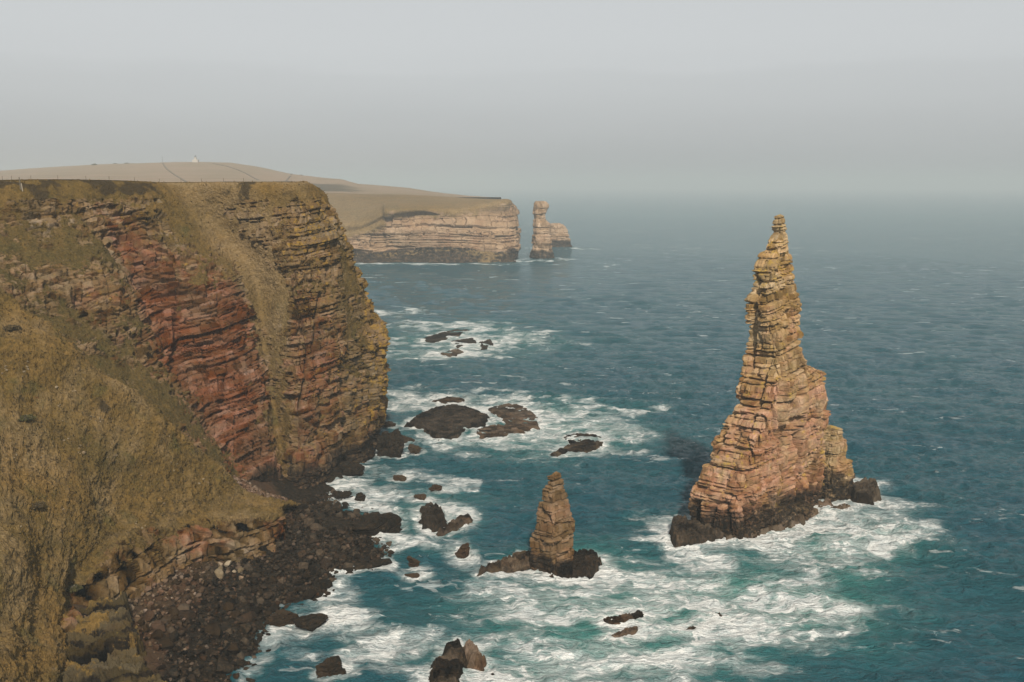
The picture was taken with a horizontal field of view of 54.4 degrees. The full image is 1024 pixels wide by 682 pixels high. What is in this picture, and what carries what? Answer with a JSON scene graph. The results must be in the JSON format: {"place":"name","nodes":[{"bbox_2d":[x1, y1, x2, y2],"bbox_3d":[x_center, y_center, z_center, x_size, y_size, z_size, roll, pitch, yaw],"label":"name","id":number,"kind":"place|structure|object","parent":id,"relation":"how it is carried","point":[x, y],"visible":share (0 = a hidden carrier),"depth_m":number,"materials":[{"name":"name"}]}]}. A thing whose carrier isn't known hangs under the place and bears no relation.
{"place":"outdoors","nodes":[
{"label":"outdoors","id":0,"kind":"place"},
{"bbox_2d":[0,288,300,681],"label":"grassy slope","id":1,"kind":"structure","parent":0,"point":[132,571],"depth_m":142.57,"materials":[{"name":"plant"}]},
{"bbox_2d":[2,324,20,329],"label":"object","id":2,"kind":"object","parent":1,"relation":"on","point":[10,327],"visible":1,"depth_m":146.81,"materials":[{"name":"stone"}]},
{"bbox_2d":[18,413,36,420],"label":"bush","id":3,"kind":"object","parent":1,"relation":"on","point":[26,417],"visible":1,"depth_m":138.05,"materials":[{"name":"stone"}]},
{"bbox_2d":[30,501,45,508],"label":"bush","id":4,"kind":"object","parent":1,"relation":"on","point":[36,505],"visible":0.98,"depth_m":127.94,"materials":[{"name":"stone"}]},
{"bbox_2d":[66,584,82,592],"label":"bush","id":5,"kind":"object","parent":1,"relation":"on","point":[71,588],"visible":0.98,"depth_m":127.31,"materials":[{"name":"stone"}]},
{"bbox_2d":[60,591,166,681],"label":"rock outcrop","id":6,"kind":"object","parent":1,"relation":"on","point":[103,642],"visible":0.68,"depth_m":118.50,"materials":[{"name":"stone"}]},
{"bbox_2d":[162,163,186,181],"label":"path","id":7,"kind":"structure","parent":0,"point":[173,173],"depth_m":1292.31,"materials":[{"name":"soil"}]},
{"bbox_2d":[0,180,390,488],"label":"cliff","id":8,"kind":"structure","parent":0,"point":[206,336],"depth_m":197.13,"materials":[{"name":"stone"}]},
{"bbox_2d":[3,179,190,182],"bbox_3d":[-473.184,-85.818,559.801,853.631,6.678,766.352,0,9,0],"label":"clifftop turf","id":9,"kind":"structure","parent":8,"relation":"on","point":[103,180],"depth_m":202.56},
{"bbox_2d":[2,176,247,181],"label":"fence","id":10,"kind":"object","parent":9,"relation":"on","point":[152,178],"visible":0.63,"depth_m":222.19,"materials":[{"name":"brown wood"}]},
{"bbox_2d":[0,179,378,474],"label":"grass","id":11,"kind":"structure","parent":8,"relation":"on","point":[192,276],"depth_m":198.65,"materials":[{"name":"plant"}]},
{"bbox_2d":[68,477,402,681],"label":"beach","id":12,"kind":"structure","parent":0,"point":[286,489],"depth_m":140.82,"materials":[{"name":"stone"}]},
{"bbox_2d":[138,619,144,626],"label":"boulder","id":13,"kind":"object","parent":12,"relation":"on","point":[141,622],"visible":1,"depth_m":126.14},
{"bbox_2d":[142,624,149,631],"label":"boulder","id":14,"kind":"object","parent":12,"relation":"on","point":[146,627],"visible":1,"depth_m":125.30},
{"bbox_2d":[143,611,154,620],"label":"boulder","id":15,"kind":"object","parent":12,"relation":"on","point":[148,615],"visible":0.93,"depth_m":128.15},
{"bbox_2d":[150,629,163,639],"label":"boulder","id":16,"kind":"object","parent":12,"relation":"on","point":[157,634],"visible":0.99,"depth_m":124.04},
{"bbox_2d":[150,620,164,632],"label":"boulder","id":17,"kind":"object","parent":12,"relation":"on","point":[158,624],"visible":0.79,"depth_m":126.20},
{"bbox_2d":[158,637,173,648],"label":"boulder","id":18,"kind":"object","parent":12,"relation":"on","point":[167,642],"visible":0.99,"depth_m":122.78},
{"bbox_2d":[168,630,178,641],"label":"boulder","id":19,"kind":"object","parent":12,"relation":"on","point":[174,636],"visible":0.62,"depth_m":125.20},
{"bbox_2d":[168,668,178,677],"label":"boulder","id":20,"kind":"object","parent":12,"relation":"on","point":[173,672],"visible":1,"depth_m":117.48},
{"bbox_2d":[169,606,179,615],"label":"boulder","id":21,"kind":"object","parent":12,"relation":"on","point":[173,610],"visible":0.96,"depth_m":131.56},
{"bbox_2d":[171,579,179,584],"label":"boulder","id":22,"kind":"object","parent":12,"relation":"on","point":[176,581],"visible":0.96,"depth_m":139.38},
{"bbox_2d":[171,645,181,651],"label":"boulder","id":23,"kind":"object","parent":12,"relation":"on","point":[177,648],"visible":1,"depth_m":122.68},
{"bbox_2d":[178,603,189,609],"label":"boulder","id":24,"kind":"object","parent":12,"relation":"on","point":[184,606],"visible":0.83,"depth_m":133.23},
{"bbox_2d":[178,610,195,620],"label":"boulder","id":25,"kind":"object","parent":12,"relation":"on","point":[189,614],"visible":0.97,"depth_m":131.84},
{"bbox_2d":[84,475,295,660],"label":"dry stones","id":26,"kind":"object","parent":12,"relation":"on","point":[247,486],"visible":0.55,"depth_m":141.77,"materials":[{"name":"stone"}]},
{"bbox_2d":[186,653,194,659],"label":"boulder","id":27,"kind":"object","parent":12,"relation":"on","point":[189,656],"visible":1,"depth_m":122.24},
{"bbox_2d":[188,674,195,681],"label":"boulder","id":28,"kind":"object","parent":12,"relation":"on","point":[191,677],"visible":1,"depth_m":118.20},
{"bbox_2d":[192,668,199,675],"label":"boulder","id":29,"kind":"object","parent":12,"relation":"on","point":[196,672],"visible":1,"depth_m":119.76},
{"bbox_2d":[193,574,199,580],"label":"boulder","id":30,"kind":"object","parent":12,"relation":"on","point":[196,577],"visible":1,"depth_m":142.65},
{"bbox_2d":[194,562,201,568],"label":"boulder","id":31,"kind":"object","parent":12,"relation":"on","point":[197,565],"visible":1,"depth_m":146.16,"materials":[{"name":"stone"}]},
{"bbox_2d":[205,622,222,638],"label":"boulder","id":32,"kind":"object","parent":12,"relation":"on","point":[214,629],"visible":1,"depth_m":129.95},
{"bbox_2d":[211,601,220,609],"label":"boulder","id":33,"kind":"object","parent":12,"relation":"on","point":[215,605],"visible":0.98,"depth_m":136.60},
{"bbox_2d":[214,568,224,578],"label":"boulder","id":34,"kind":"object","parent":12,"relation":"on","point":[219,572],"visible":1,"depth_m":145.33,"materials":[{"name":"stone"}]},
{"bbox_2d":[215,658,233,673],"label":"boulder","id":35,"kind":"object","parent":12,"relation":"on","point":[223,666],"visible":0.96,"depth_m":122.15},
{"bbox_2d":[223,602,233,611],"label":"boulder","id":36,"kind":"object","parent":12,"relation":"on","point":[228,606],"visible":0.98,"depth_m":136.99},
{"bbox_2d":[226,598,235,605],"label":"boulder","id":37,"kind":"object","parent":12,"relation":"on","point":[230,600],"visible":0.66,"depth_m":138.55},
{"bbox_2d":[226,642,240,652],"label":"boulder","id":38,"kind":"object","parent":12,"relation":"on","point":[233,647],"visible":1,"depth_m":127.33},
{"bbox_2d":[236,660,245,665],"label":"boulder","id":39,"kind":"object","parent":12,"relation":"on","point":[240,662],"visible":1,"depth_m":125.53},
{"bbox_2d":[237,651,244,659],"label":"boulder","id":40,"kind":"object","parent":12,"relation":"on","point":[241,654],"visible":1,"depth_m":126.92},
{"bbox_2d":[238,596,245,602],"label":"boulder","id":41,"kind":"object","parent":12,"relation":"on","point":[241,599],"visible":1,"depth_m":140.70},
{"bbox_2d":[237,577,247,586],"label":"boulder","id":42,"kind":"object","parent":12,"relation":"on","point":[243,581],"visible":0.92,"depth_m":144.67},
{"bbox_2d":[240,637,249,645],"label":"boulder","id":43,"kind":"object","parent":12,"relation":"on","point":[245,641],"visible":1,"depth_m":130.65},
{"bbox_2d":[239,622,251,633],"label":"boulder","id":44,"kind":"object","parent":12,"relation":"on","point":[244,628],"visible":0.92,"depth_m":133.18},
{"bbox_2d":[238,611,256,622],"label":"boulder","id":45,"kind":"object","parent":12,"relation":"on","point":[247,616],"visible":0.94,"depth_m":136.64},
{"bbox_2d":[244,563,252,570],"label":"boulder","id":46,"kind":"object","parent":12,"relation":"on","point":[247,566],"visible":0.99,"depth_m":150.00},
{"bbox_2d":[249,576,258,584],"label":"boulder","id":47,"kind":"object","parent":12,"relation":"on","point":[254,580],"visible":1,"depth_m":146.16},
{"bbox_2d":[250,626,257,631],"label":"boulder","id":48,"kind":"object","parent":12,"relation":"on","point":[253,629],"visible":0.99,"depth_m":134.36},
{"bbox_2d":[252,606,262,613],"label":"boulder","id":49,"kind":"object","parent":12,"relation":"on","point":[257,609],"visible":0.79,"depth_m":138.82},
{"bbox_2d":[257,597,264,603],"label":"boulder","id":50,"kind":"object","parent":12,"relation":"on","point":[260,600],"visible":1,"depth_m":141.87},
{"bbox_2d":[137,492,389,681],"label":"wet stones","id":51,"kind":"object","parent":12,"relation":"on","point":[278,601],"visible":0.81,"depth_m":143.86,"materials":[{"name":"stone"}]},
{"bbox_2d":[263,592,272,598],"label":"boulder","id":52,"kind":"object","parent":12,"relation":"on","point":[268,595],"visible":1,"depth_m":143.28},
{"bbox_2d":[275,539,281,547],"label":"boulder","id":53,"kind":"object","parent":12,"relation":"on","point":[278,544],"visible":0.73,"depth_m":159.66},
{"bbox_2d":[266,609,298,626],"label":"rock","id":54,"kind":"object","parent":12,"relation":"on","point":[282,617],"visible":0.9,"depth_m":136.92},
{"bbox_2d":[284,597,294,601],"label":"boulder","id":55,"kind":"object","parent":12,"relation":"on","point":[288,599],"visible":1,"depth_m":143.71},
{"bbox_2d":[292,580,304,585],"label":"boulder","id":56,"kind":"object","parent":12,"relation":"on","point":[297,582],"visible":1,"depth_m":148.60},
{"bbox_2d":[295,550,305,557],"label":"boulder","id":57,"kind":"object","parent":12,"relation":"on","point":[301,553],"visible":0.99,"depth_m":157.45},
{"bbox_2d":[297,504,306,509],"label":"boulder","id":58,"kind":"object","parent":12,"relation":"on","point":[303,506],"visible":0.88,"depth_m":179.59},
{"bbox_2d":[298,562,308,568],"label":"boulder","id":59,"kind":"object","parent":12,"relation":"on","point":[302,565],"visible":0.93,"depth_m":153.71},
{"bbox_2d":[301,588,316,597],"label":"boulder","id":60,"kind":"object","parent":12,"relation":"on","point":[309,593],"visible":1,"depth_m":146.21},
{"bbox_2d":[304,518,314,525],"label":"boulder","id":61,"kind":"object","parent":12,"relation":"on","point":[308,521],"visible":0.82,"depth_m":171.52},
{"bbox_2d":[307,533,316,539],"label":"boulder","id":62,"kind":"object","parent":12,"relation":"on","point":[310,536],"visible":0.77,"depth_m":165.61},
{"bbox_2d":[308,539,319,544],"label":"boulder","id":63,"kind":"object","parent":12,"relation":"on","point":[315,541],"visible":0.9,"depth_m":163.82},
{"bbox_2d":[310,523,322,530],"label":"boulder","id":64,"kind":"object","parent":12,"relation":"on","point":[316,526],"visible":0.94,"depth_m":170.30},
{"bbox_2d":[314,512,325,518],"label":"boulder","id":65,"kind":"object","parent":12,"relation":"on","point":[321,515],"visible":0.93,"depth_m":176.29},
{"bbox_2d":[316,549,324,556],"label":"boulder","id":66,"kind":"object","parent":12,"relation":"on","point":[320,552],"visible":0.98,"depth_m":159.27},
{"bbox_2d":[318,579,332,589],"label":"boulder","id":67,"kind":"object","parent":12,"relation":"on","point":[325,583],"visible":1,"depth_m":149.88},
{"bbox_2d":[329,539,339,548],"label":"boulder","id":68,"kind":"object","parent":12,"relation":"on","point":[333,543],"visible":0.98,"depth_m":163.37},
{"bbox_2d":[326,471,344,482],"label":"rock","id":69,"kind":"object","parent":12,"relation":"on","point":[331,476],"visible":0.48,"depth_m":204.05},
{"bbox_2d":[331,501,342,510],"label":"boulder","id":70,"kind":"object","parent":12,"relation":"on","point":[337,505],"visible":0.82,"depth_m":183.31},
{"bbox_2d":[323,516,354,529],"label":"rock","id":71,"kind":"object","parent":12,"relation":"on","point":[338,523],"visible":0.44,"depth_m":173.42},
{"bbox_2d":[335,529,344,534],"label":"boulder","id":72,"kind":"object","parent":12,"relation":"on","point":[340,531],"visible":1,"depth_m":169.12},
{"bbox_2d":[343,562,353,567],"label":"boulder","id":73,"kind":"object","parent":12,"relation":"on","point":[346,564],"visible":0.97,"depth_m":155.78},
{"bbox_2d":[342,561,370,571],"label":"rock","id":74,"kind":"object","parent":12,"relation":"on","point":[361,565],"visible":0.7,"depth_m":156.33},
{"bbox_2d":[353,554,359,560],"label":"boulder","id":75,"kind":"object","parent":12,"relation":"on","point":[356,556],"visible":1,"depth_m":159.09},
{"bbox_2d":[349,512,401,535],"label":"rock","id":76,"kind":"object","parent":12,"relation":"on","point":[373,523],"visible":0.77,"depth_m":171.04,"materials":[{"name":"stone"}]},
{"bbox_2d":[369,558,391,567],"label":"rock","id":77,"kind":"object","parent":12,"relation":"on","point":[375,563],"visible":1,"depth_m":158.64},
{"bbox_2d":[376,429,403,456],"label":"rock","id":78,"kind":"object","parent":12,"relation":"on","point":[392,440],"visible":0.77,"depth_m":222.61,"materials":[{"name":"stone"}]},
{"bbox_2d":[212,163,258,179],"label":"path","id":79,"kind":"structure","parent":0,"point":[239,170],"depth_m":1362.43,"materials":[{"name":"soil"}]},
{"bbox_2d":[0,162,500,198],"bbox_3d":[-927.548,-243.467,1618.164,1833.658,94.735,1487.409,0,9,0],"label":"hill","id":80,"kind":"structure","parent":0,"point":[198,171],"depth_m":1342.34,"materials":[{"name":"plant"}]},
{"bbox_2d":[325,193,521,262],"bbox_3d":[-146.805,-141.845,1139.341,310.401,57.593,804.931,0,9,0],"label":"headland","id":81,"kind":"structure","parent":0,"point":[384,228],"depth_m":789.06,"materials":[{"name":"stone"}]},
{"bbox_2d":[0,0,1023,189],"label":"sky","id":82,"kind":"structure","parent":0,"point":[415,94],"materials":[{"name":"grey"}]},
{"bbox_2d":[226,189,1023,681],"bbox_3d":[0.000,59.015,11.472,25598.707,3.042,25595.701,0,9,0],"label":"sea","id":83,"kind":"structure","parent":0,"point":[620,327],"depth_m":227.45,"materials":[{"name":"liquid"}]},
{"bbox_2d":[292,613,327,631],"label":"rock","id":84,"kind":"object","parent":83,"relation":"in","point":[311,622],"visible":1,"depth_m":136.34,"materials":[{"name":"stone"}]},
{"bbox_2d":[315,656,345,677],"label":"rock","id":85,"kind":"object","parent":83,"relation":"in","point":[331,666],"visible":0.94,"depth_m":122.72,"materials":[{"name":"stone"}]},
{"bbox_2d":[332,490,351,498],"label":"rock","id":86,"kind":"object","parent":83,"relation":"in","point":[341,494],"visible":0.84,"depth_m":191.92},
{"bbox_2d":[339,461,364,475],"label":"rock","id":87,"kind":"object","parent":83,"relation":"in","point":[350,468],"visible":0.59,"depth_m":209.08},
{"bbox_2d":[354,492,365,500],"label":"rock","id":88,"kind":"object","parent":83,"relation":"in","point":[360,496],"visible":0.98,"depth_m":191.09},
{"bbox_2d":[383,421,395,426],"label":"rock","id":89,"kind":"object","parent":83,"relation":"in","point":[389,424],"visible":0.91,"depth_m":249.06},
{"bbox_2d":[388,448,400,457],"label":"rock","id":90,"kind":"object","parent":83,"relation":"in","point":[393,454],"visible":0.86,"depth_m":221.34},
{"bbox_2d":[393,475,406,480],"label":"rock","id":91,"kind":"object","parent":83,"relation":"in","point":[399,478],"visible":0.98,"depth_m":205.10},
{"bbox_2d":[403,435,414,442],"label":"rock","id":92,"kind":"object","parent":83,"relation":"in","point":[406,439],"visible":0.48,"depth_m":234.05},
{"bbox_2d":[404,573,419,577],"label":"rock","id":93,"kind":"object","parent":83,"relation":"in","point":[414,575],"visible":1,"depth_m":153.43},
{"bbox_2d":[407,556,419,566],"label":"rock","id":94,"kind":"object","parent":83,"relation":"in","point":[413,562],"visible":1,"depth_m":158.50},
{"bbox_2d":[408,444,421,453],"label":"rock","id":95,"kind":"object","parent":83,"relation":"in","point":[413,448],"visible":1,"depth_m":225.26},
{"bbox_2d":[414,493,425,499],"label":"rock","id":96,"kind":"object","parent":83,"relation":"in","point":[421,496],"visible":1,"depth_m":192.44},
{"bbox_2d":[418,502,447,531],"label":"rock","id":97,"kind":"object","parent":83,"relation":"in","point":[432,519],"visible":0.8,"depth_m":178.17,"materials":[{"name":"stone"}]},
{"bbox_2d":[429,484,441,491],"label":"rock","id":98,"kind":"object","parent":83,"relation":"in","point":[435,487],"visible":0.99,"depth_m":196.73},
{"bbox_2d":[422,329,462,342],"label":"rock","id":99,"kind":"object","parent":83,"relation":"in","point":[438,337],"visible":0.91,"depth_m":396.35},
{"bbox_2d":[404,404,489,439],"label":"rock","id":100,"kind":"object","parent":83,"relation":"in","point":[444,421],"visible":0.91,"depth_m":251.96,"materials":[{"name":"stone"}]},
{"bbox_2d":[428,638,467,681],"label":"rock","id":101,"kind":"object","parent":83,"relation":"in","point":[449,664],"visible":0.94,"depth_m":123.97,"materials":[{"name":"stone"}]},
{"bbox_2d":[432,396,464,403],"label":"rock","id":102,"kind":"object","parent":83,"relation":"in","point":[445,400],"visible":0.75,"depth_m":279.26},
{"bbox_2d":[441,349,463,356],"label":"rock","id":103,"kind":"object","parent":83,"relation":"in","point":[455,352],"visible":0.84,"depth_m":356.09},
{"bbox_2d":[436,513,472,535],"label":"rock","id":104,"kind":"object","parent":83,"relation":"in","point":[458,522],"visible":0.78,"depth_m":176.77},
{"bbox_2d":[455,543,469,558],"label":"rock","id":105,"kind":"object","parent":83,"relation":"in","point":[463,551],"visible":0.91,"depth_m":162.73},
{"bbox_2d":[451,338,476,347],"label":"rock","id":106,"kind":"object","parent":83,"relation":"in","point":[470,340],"visible":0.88,"depth_m":382.18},
{"bbox_2d":[463,639,486,671],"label":"rock","id":107,"kind":"object","parent":83,"relation":"in","point":[476,659],"visible":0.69,"depth_m":126.17,"materials":[{"name":"stone"}]},
{"bbox_2d":[479,339,492,349],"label":"rock","id":108,"kind":"object","parent":83,"relation":"in","point":[488,342],"visible":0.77,"depth_m":374.34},
{"bbox_2d":[476,424,524,438],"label":"rock","id":109,"kind":"object","parent":83,"relation":"in","point":[494,430],"visible":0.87,"depth_m":243.31,"materials":[{"name":"stone"}]},
{"bbox_2d":[488,403,539,431],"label":"rock","id":110,"kind":"object","parent":83,"relation":"in","point":[514,415],"visible":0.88,"depth_m":259.64,"materials":[{"name":"stone"}]},
{"bbox_2d":[477,471,601,578],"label":"sea stack","id":111,"kind":"object","parent":83,"relation":"in","point":[551,546],"visible":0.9,"depth_m":155.25,"materials":[{"name":"stone"}]},
{"bbox_2d":[529,201,554,258],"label":"sea stack","id":112,"kind":"object","parent":83,"relation":"in","point":[541,242],"visible":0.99,"depth_m":810.62,"materials":[{"name":"stone"}]},
{"bbox_2d":[549,223,572,246],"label":"sea stack","id":113,"kind":"object","parent":83,"relation":"in","point":[558,233],"visible":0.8,"depth_m":960.81,"materials":[{"name":"stone"}]},
{"bbox_2d":[550,433,602,456],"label":"rock","id":114,"kind":"object","parent":83,"relation":"in","point":[586,445],"visible":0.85,"depth_m":229.71,"materials":[{"name":"stone"}]},
{"bbox_2d":[603,610,643,624],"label":"rock","id":115,"kind":"object","parent":83,"relation":"in","point":[623,618],"visible":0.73,"depth_m":138.41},
{"bbox_2d":[611,626,637,636],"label":"rock","id":116,"kind":"object","parent":83,"relation":"in","point":[633,630],"visible":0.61,"depth_m":134.32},
{"bbox_2d":[669,214,855,547],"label":"sea stack","id":117,"kind":"object","parent":83,"relation":"in","point":[779,461],"visible":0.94,"depth_m":173.20,"materials":[{"name":"stone"}]},
{"bbox_2d":[831,503,850,509],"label":"rock","id":118,"kind":"object","parent":83,"relation":"in","point":[843,506],"visible":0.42,"depth_m":186.09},
{"bbox_2d":[849,477,881,504],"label":"rock","id":119,"kind":"object","parent":83,"relation":"in","point":[864,490],"visible":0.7,"depth_m":191.70,"materials":[{"name":"stone"}]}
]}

